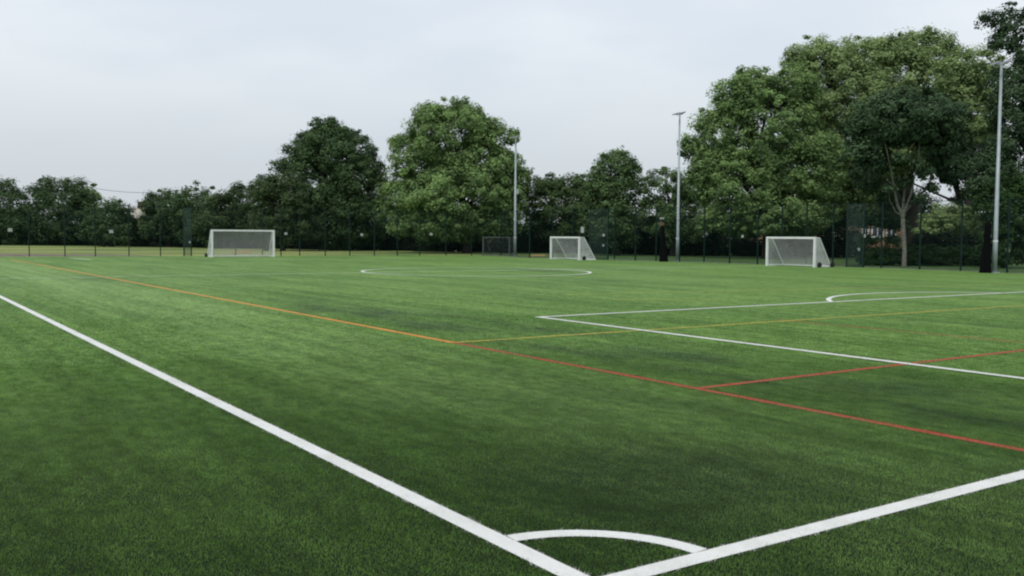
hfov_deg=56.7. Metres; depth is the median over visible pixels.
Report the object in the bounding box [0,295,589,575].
touchline
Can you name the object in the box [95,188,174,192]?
overhead cable
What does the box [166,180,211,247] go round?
tree
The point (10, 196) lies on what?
tree
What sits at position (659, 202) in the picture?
tree
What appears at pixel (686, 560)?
goal line
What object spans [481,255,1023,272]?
kerb
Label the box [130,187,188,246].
tree
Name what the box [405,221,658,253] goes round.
hedge
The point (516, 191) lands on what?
floodlight pole
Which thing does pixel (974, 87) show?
tree
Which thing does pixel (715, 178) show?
tree
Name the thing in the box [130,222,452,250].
hedge
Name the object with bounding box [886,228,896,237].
window
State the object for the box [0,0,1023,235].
sky
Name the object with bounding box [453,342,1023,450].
red line
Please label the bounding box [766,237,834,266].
goal
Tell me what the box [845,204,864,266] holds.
gate
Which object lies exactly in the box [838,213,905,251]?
house
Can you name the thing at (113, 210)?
tree
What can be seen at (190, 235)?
gate
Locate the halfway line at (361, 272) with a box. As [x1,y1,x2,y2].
[0,266,733,278]
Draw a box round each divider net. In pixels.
[659,218,667,261]
[979,215,991,272]
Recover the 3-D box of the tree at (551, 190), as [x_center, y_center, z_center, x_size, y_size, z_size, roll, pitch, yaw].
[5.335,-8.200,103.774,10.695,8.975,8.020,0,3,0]
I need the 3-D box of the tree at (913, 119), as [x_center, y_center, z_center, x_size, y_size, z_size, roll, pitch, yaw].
[25.985,-7.272,61.964,8.672,11.687,9.145,2,4,29]
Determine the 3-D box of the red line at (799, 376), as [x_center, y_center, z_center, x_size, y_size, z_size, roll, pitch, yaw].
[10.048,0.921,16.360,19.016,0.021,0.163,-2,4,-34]
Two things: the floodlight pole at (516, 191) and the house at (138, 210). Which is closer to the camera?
the floodlight pole at (516, 191)
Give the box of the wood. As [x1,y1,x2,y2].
[6,203,1023,246]
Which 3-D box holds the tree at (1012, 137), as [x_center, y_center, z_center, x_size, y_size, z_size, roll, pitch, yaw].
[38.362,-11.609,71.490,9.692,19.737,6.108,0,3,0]
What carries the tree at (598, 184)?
on the field
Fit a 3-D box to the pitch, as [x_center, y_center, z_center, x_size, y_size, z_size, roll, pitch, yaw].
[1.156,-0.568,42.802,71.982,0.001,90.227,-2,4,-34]
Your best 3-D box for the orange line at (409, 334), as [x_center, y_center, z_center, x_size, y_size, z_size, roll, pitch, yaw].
[-17.041,-0.505,39.212,0.185,0.021,57.300,-2,4,-34]
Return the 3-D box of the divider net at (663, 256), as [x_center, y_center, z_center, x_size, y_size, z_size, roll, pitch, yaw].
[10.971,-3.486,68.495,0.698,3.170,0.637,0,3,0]
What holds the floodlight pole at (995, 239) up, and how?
on the pitch
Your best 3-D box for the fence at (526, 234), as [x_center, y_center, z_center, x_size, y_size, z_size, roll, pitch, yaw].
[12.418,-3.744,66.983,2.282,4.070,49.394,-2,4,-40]
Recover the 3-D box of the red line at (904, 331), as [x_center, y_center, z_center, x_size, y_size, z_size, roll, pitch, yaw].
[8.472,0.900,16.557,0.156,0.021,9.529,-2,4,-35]
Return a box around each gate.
[183,208,191,254]
[589,210,607,258]
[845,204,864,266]
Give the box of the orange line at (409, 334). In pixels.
[11,259,457,342]
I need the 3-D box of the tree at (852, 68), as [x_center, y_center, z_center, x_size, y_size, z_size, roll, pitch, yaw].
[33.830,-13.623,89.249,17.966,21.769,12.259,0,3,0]
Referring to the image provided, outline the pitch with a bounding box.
[0,255,1023,575]
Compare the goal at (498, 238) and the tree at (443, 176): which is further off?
the tree at (443, 176)
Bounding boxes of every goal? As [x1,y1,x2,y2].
[205,229,274,256]
[482,237,516,255]
[550,236,595,259]
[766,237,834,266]
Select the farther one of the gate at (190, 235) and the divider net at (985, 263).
the gate at (190, 235)
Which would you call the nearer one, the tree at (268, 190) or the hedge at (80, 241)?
the tree at (268, 190)
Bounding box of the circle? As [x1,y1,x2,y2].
[361,267,591,275]
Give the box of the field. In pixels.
[0,241,1023,271]
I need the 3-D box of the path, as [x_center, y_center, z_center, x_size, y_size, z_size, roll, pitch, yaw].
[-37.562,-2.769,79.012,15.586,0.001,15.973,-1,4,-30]
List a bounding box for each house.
[131,201,150,225]
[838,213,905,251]
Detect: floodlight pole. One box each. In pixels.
[509,135,519,255]
[672,111,685,260]
[990,60,1010,272]
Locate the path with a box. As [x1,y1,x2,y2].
[0,254,144,256]
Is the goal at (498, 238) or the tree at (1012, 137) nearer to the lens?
the tree at (1012, 137)
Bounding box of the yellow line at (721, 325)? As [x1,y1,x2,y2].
[459,305,1023,342]
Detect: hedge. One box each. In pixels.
[0,224,126,245]
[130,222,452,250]
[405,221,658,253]
[632,224,870,257]
[855,243,980,265]
[909,230,1009,252]
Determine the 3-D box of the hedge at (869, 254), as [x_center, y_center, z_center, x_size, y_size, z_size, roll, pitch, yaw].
[28.070,-2.185,64.484,9.374,1.723,2.602,0,3,0]
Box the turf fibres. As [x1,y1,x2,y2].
[0,283,1023,575]
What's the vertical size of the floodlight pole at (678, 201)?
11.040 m
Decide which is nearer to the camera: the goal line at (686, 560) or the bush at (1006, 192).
the goal line at (686, 560)
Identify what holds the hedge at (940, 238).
on the field
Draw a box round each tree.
[0,176,43,244]
[13,175,101,245]
[75,196,141,246]
[83,182,106,211]
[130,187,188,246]
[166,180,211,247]
[187,180,264,247]
[242,168,324,250]
[249,115,392,250]
[374,96,534,252]
[519,172,599,252]
[575,145,656,254]
[638,166,708,255]
[676,60,854,258]
[779,22,963,244]
[812,121,1004,238]
[836,84,984,265]
[926,43,1011,209]
[959,1,1023,263]
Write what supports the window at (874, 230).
in the house at (875, 231)
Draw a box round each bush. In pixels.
[911,201,983,237]
[969,170,1023,267]
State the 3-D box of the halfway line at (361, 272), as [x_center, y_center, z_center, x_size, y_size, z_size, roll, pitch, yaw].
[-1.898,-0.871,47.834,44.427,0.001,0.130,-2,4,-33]
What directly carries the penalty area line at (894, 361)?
on the pitch
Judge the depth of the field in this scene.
90.17 m
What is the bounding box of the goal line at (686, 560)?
[601,470,1023,575]
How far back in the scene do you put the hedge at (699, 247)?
92.69 m
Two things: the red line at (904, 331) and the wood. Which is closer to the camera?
the red line at (904, 331)
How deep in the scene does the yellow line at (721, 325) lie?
18.90 m
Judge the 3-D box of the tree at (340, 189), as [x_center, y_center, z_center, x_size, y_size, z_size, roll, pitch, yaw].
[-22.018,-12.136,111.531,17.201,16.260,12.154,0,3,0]
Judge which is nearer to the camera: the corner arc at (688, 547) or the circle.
the corner arc at (688, 547)
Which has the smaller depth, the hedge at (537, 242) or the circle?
the circle
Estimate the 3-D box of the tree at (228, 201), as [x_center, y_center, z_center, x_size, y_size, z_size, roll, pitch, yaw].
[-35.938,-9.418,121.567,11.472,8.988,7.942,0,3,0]
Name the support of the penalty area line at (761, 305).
on the pitch
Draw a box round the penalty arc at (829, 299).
[826,292,993,301]
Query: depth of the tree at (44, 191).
139.47 m
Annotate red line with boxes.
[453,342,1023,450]
[698,349,1023,388]
[778,319,1023,342]
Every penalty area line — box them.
[540,292,1014,316]
[540,317,1023,378]
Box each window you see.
[871,227,883,237]
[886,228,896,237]
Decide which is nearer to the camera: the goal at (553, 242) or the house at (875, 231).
the goal at (553, 242)
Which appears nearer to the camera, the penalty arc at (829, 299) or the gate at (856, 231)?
the penalty arc at (829, 299)
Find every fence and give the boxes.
[0,203,471,256]
[472,198,1023,272]
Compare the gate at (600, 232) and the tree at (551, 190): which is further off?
the tree at (551, 190)
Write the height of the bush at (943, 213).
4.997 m
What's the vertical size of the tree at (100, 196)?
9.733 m
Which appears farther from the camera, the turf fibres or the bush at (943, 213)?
the bush at (943, 213)
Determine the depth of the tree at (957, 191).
94.97 m
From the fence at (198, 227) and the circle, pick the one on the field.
the fence at (198, 227)
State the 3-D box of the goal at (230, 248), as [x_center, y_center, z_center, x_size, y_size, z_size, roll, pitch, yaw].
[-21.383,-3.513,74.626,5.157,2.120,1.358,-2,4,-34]
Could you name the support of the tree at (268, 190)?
on the field
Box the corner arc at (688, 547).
[507,528,705,553]

